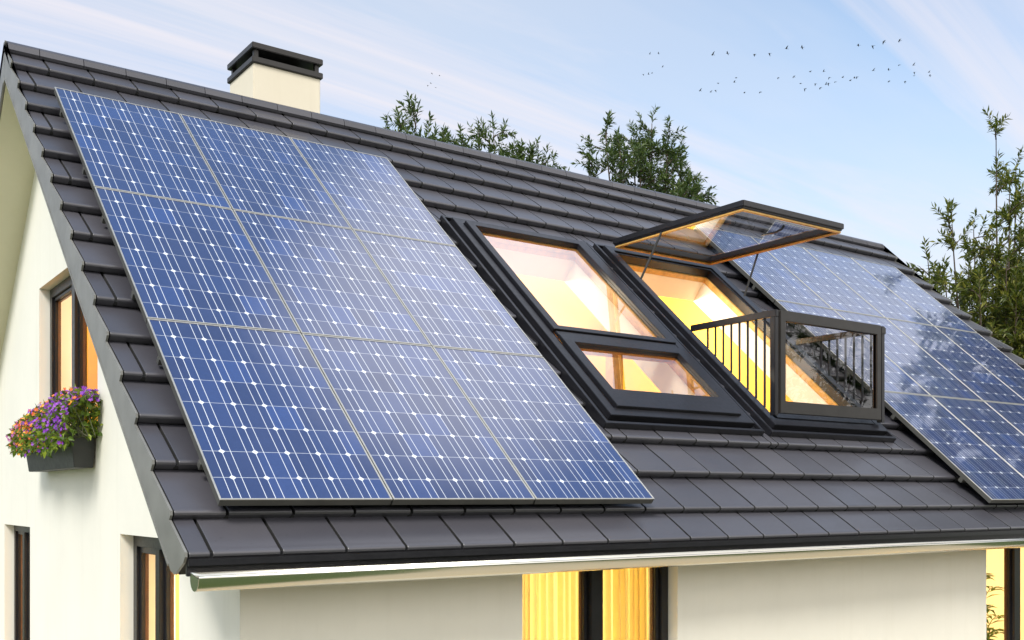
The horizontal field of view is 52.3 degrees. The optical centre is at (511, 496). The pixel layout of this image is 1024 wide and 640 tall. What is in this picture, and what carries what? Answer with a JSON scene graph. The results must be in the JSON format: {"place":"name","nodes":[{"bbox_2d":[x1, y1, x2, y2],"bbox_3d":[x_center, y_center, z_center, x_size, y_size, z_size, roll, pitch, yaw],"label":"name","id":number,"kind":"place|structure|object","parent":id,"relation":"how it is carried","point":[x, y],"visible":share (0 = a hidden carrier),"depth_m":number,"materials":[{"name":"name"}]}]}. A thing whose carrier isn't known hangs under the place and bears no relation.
{"place":"outdoors","nodes":[
{"label":"outdoors","id":0,"kind":"place"},
{"bbox_2d":[0,0,1023,317],"label":"sky","id":1,"kind":"structure","parent":0,"point":[870,154],"materials":[{"name":"blue"}]},
{"bbox_2d":[986,573,1003,639],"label":"potted palm","id":2,"kind":"object","parent":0,"point":[989,634],"visible":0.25,"depth_m":10.44,"materials":[{"name":"green plant"}]},
{"label":"lawn","id":3,"kind":"structure","parent":0,"visible":0},
{"bbox_2d":[381,91,476,148],"bbox_3d":[-1.808,-2.254,19.484,2.363,10.412,2.309,0,0,-36],"label":"leafy tree","id":4,"kind":"object","parent":3,"relation":"on","point":[401,125],"visible":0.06,"depth_m":19.43,"materials":[{"name":"green plant"}]},
{"bbox_2d":[436,110,569,170],"bbox_3d":[-0.082,-2.347,21.053,3.270,10.595,2.314,0,0,-36],"label":"leafy tree","id":5,"kind":"object","parent":3,"relation":"on","point":[520,155],"visible":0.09,"depth_m":20.57,"materials":[{"name":"green plant"}]},
{"bbox_2d":[0,40,1023,639],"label":"house","id":6,"kind":"structure","parent":3,"relation":"on","point":[796,482],"depth_m":8.57,"materials":[{"name":"tile"}]},
{"bbox_2d":[14,525,29,639],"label":"window","id":7,"kind":"structure","parent":6,"relation":"in","point":[21,534],"depth_m":10.51,"materials":[{"name":"black metal"}]},
{"bbox_2d":[26,432,95,471],"bbox_3d":[-3.667,-0.347,8.404,0.190,0.258,1.716,0,0,-36],"label":"flower box","id":8,"kind":"object","parent":6,"relation":"attached to","point":[79,454],"visible":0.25,"depth_m":7.83,"materials":[{"name":"plastic"}]},
{"bbox_2d":[5,413,31,456],"bbox_3d":[-4.082,-0.527,8.873,0.374,0.411,0.750,0,0,-36],"label":"flowering plant","id":9,"kind":"object","parent":8,"relation":"in","point":[12,439],"visible":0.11,"depth_m":8.82,"materials":[{"name":"multicoloured plant"}]},
{"bbox_2d":[15,400,65,457],"bbox_3d":[-3.775,-0.554,8.421,0.413,0.487,0.866,0,0,-36],"label":"flowering plant","id":10,"kind":"object","parent":8,"relation":"in","point":[23,440],"visible":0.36,"depth_m":8.29,"materials":[{"name":"multicoloured plant"}]},
{"bbox_2d":[28,385,102,458],"bbox_3d":[-3.358,-0.567,7.833,0.422,0.569,1.020,0,0,-36],"label":"flowering plant","id":11,"kind":"object","parent":8,"relation":"in","point":[60,412],"visible":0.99,"depth_m":7.62,"materials":[{"name":"purple plant"}]},
{"bbox_2d":[50,276,97,437],"bbox_3d":[-3.615,-1.159,8.618,0.215,1.437,2.040,0,0,-36],"label":"window","id":12,"kind":"structure","parent":6,"relation":"in","point":[65,289],"depth_m":8.93,"materials":[{"name":"black metal"}]},
{"bbox_2d":[54,87,231,208],"bbox_3d":[-2.891,-2.687,8.106,1.000,0.085,1.647,0,41,-36],"label":"solar panel","id":13,"kind":"object","parent":6,"relation":"attached to","point":[132,148],"visible":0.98,"depth_m":8.03,"materials":[{"name":"glass"}]},
{"bbox_2d":[133,535,173,639],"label":"window","id":14,"kind":"structure","parent":6,"relation":"in","point":[143,546],"depth_m":7.02,"materials":[{"name":"black metal"}]},
{"bbox_2d":[94,187,299,332],"bbox_3d":[-2.169,-1.593,7.096,1.000,0.085,1.647,0,41,-36],"label":"solar panel","id":15,"kind":"object","parent":6,"relation":"attached to","point":[184,261],"visible":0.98,"depth_m":7.01,"materials":[{"name":"glass"}]},
{"bbox_2d":[180,114,351,228],"bbox_3d":[-2.077,-2.687,8.688,1.000,0.085,1.647,0,41,-36],"label":"solar panel","id":16,"kind":"object","parent":6,"relation":"attached to","point":[260,172],"visible":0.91,"depth_m":8.62,"materials":[{"name":"glass"}]},
{"bbox_2d":[146,318,392,505],"bbox_3d":[-1.447,-0.500,6.085,1.000,0.085,1.647,0,41,-36],"label":"solar panel","id":17,"kind":"object","parent":6,"relation":"attached to","point":[267,421],"visible":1,"depth_m":5.97,"materials":[{"name":"glass"}]},
{"bbox_2d":[233,209,430,345],"bbox_3d":[-1.355,-1.593,7.677,1.000,0.085,1.647,0,41,-36],"label":"solar panel","id":18,"kind":"object","parent":6,"relation":"attached to","point":[328,280],"visible":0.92,"depth_m":7.60,"materials":[{"name":"glass"}]},
{"bbox_2d":[290,137,455,245],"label":"solar panel","id":19,"kind":"object","parent":6,"relation":"attached to","point":[370,193],"visible":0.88,"depth_m":9.21,"materials":[{"name":"glass"}]},
{"bbox_2d":[302,333,534,504],"bbox_3d":[-0.633,-0.500,6.666,1.000,0.085,1.647,0,41,-36],"label":"solar panel","id":20,"kind":"object","parent":6,"relation":"attached to","point":[424,434],"visible":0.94,"depth_m":6.57,"materials":[{"name":"glass"}]},
{"bbox_2d":[353,229,542,356],"bbox_3d":[-0.542,-1.593,8.258,1.000,0.085,1.647,0,41,-36],"label":"solar panel","id":21,"kind":"object","parent":6,"relation":"attached to","point":[446,296],"visible":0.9,"depth_m":8.19,"materials":[{"name":"glass"}]},
{"bbox_2d":[432,346,654,503],"bbox_3d":[0.180,-0.500,7.247,1.000,0.085,1.647,0,41,-36],"label":"solar panel","id":22,"kind":"object","parent":6,"relation":"attached to","point":[553,441],"visible":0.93,"depth_m":7.15,"materials":[{"name":"glass"}]},
{"bbox_2d":[522,571,577,639],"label":"curtain","id":23,"kind":"object","parent":6,"relation":"hanging from","point":[549,606],"visible":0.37,"depth_m":7.09,"materials":[{"name":"yellow fabric"}]},
{"bbox_2d":[439,215,764,435],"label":"roof window","id":24,"kind":"structure","parent":6,"relation":"in","point":[690,399],"depth_m":9.04,"materials":[{"name":"black metal"}]},
{"bbox_2d":[578,567,667,639],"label":"window","id":25,"kind":"structure","parent":6,"relation":"in","point":[590,583],"depth_m":6.94,"materials":[{"name":"black metal"}]},
{"bbox_2d":[603,568,647,639],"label":"curtain","id":26,"kind":"object","parent":6,"relation":"hanging from","point":[625,604],"visible":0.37,"depth_m":7.48,"materials":[{"name":"yellow fabric"}]},
{"bbox_2d":[593,200,895,442],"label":"roof window","id":27,"kind":"structure","parent":6,"relation":"in","point":[820,408],"depth_m":9.94,"materials":[{"name":"black metal"}]},
{"bbox_2d":[692,225,831,308],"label":"solar panel","id":28,"kind":"object","parent":6,"relation":"attached to","point":[773,279],"visible":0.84,"depth_m":12.14,"materials":[{"name":"glass"}]},
{"bbox_2d":[751,236,885,317],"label":"solar panel","id":29,"kind":"object","parent":6,"relation":"attached to","point":[820,280],"visible":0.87,"depth_m":12.74,"materials":[{"name":"glass"}]},
{"bbox_2d":[774,300,930,395],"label":"solar panel","id":30,"kind":"object","parent":6,"relation":"attached to","point":[898,379],"visible":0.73,"depth_m":11.08,"materials":[{"name":"glass"}]},
{"bbox_2d":[803,247,933,325],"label":"solar panel","id":31,"kind":"object","parent":6,"relation":"attached to","point":[871,290],"visible":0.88,"depth_m":13.35,"materials":[{"name":"glass"}]},
{"bbox_2d":[834,309,982,400],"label":"solar panel","id":32,"kind":"object","parent":6,"relation":"attached to","point":[920,366],"visible":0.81,"depth_m":11.71,"materials":[{"name":"glass"}]},
{"bbox_2d":[852,258,976,332],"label":"solar panel","id":33,"kind":"object","parent":6,"relation":"attached to","point":[917,298],"visible":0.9,"depth_m":13.93,"materials":[{"name":"glass"}]},
{"bbox_2d":[872,391,1023,502],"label":"solar panel","id":34,"kind":"object","parent":6,"relation":"attached to","point":[986,472],"visible":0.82,"depth_m":10.13,"materials":[{"name":"glass"}]},
{"bbox_2d":[887,318,1023,404],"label":"solar panel","id":35,"kind":"object","parent":6,"relation":"attached to","point":[977,378],"visible":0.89,"depth_m":12.34,"materials":[{"name":"glass"}]},
{"bbox_2d":[932,396,1023,476],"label":"solar panel","id":36,"kind":"object","parent":6,"relation":"attached to","point":[994,430],"visible":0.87,"depth_m":10.93,"materials":[{"name":"glass"}]},
{"bbox_2d":[935,326,1023,398],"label":"solar panel","id":37,"kind":"object","parent":6,"relation":"attached to","point":[995,361],"visible":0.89,"depth_m":13.06,"materials":[{"name":"glass"}]},
{"bbox_2d":[985,401,1023,434],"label":"solar panel","id":38,"kind":"object","parent":6,"relation":"attached to","point":[1013,414],"visible":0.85,"depth_m":11.60,"materials":[{"name":"glass"}]},
{"bbox_2d":[1004,548,1019,639],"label":"window","id":39,"kind":"structure","parent":6,"relation":"in","point":[1011,555],"depth_m":9.96,"materials":[{"name":"black metal"}]},
{"bbox_2d":[571,105,717,204],"bbox_3d":[2.991,-2.894,23.061,3.354,11.696,3.563,0,0,8],"label":"leafy tree","id":40,"kind":"object","parent":3,"relation":"on","point":[644,168],"visible":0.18,"depth_m":22.63,"materials":[{"name":"green plant"}]},
{"bbox_2d":[906,106,1023,358],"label":"leafy tree","id":41,"kind":"object","parent":3,"relation":"on","point":[1003,320],"visible":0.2,"depth_m":18.17,"materials":[{"name":"green plant"}]}
]}

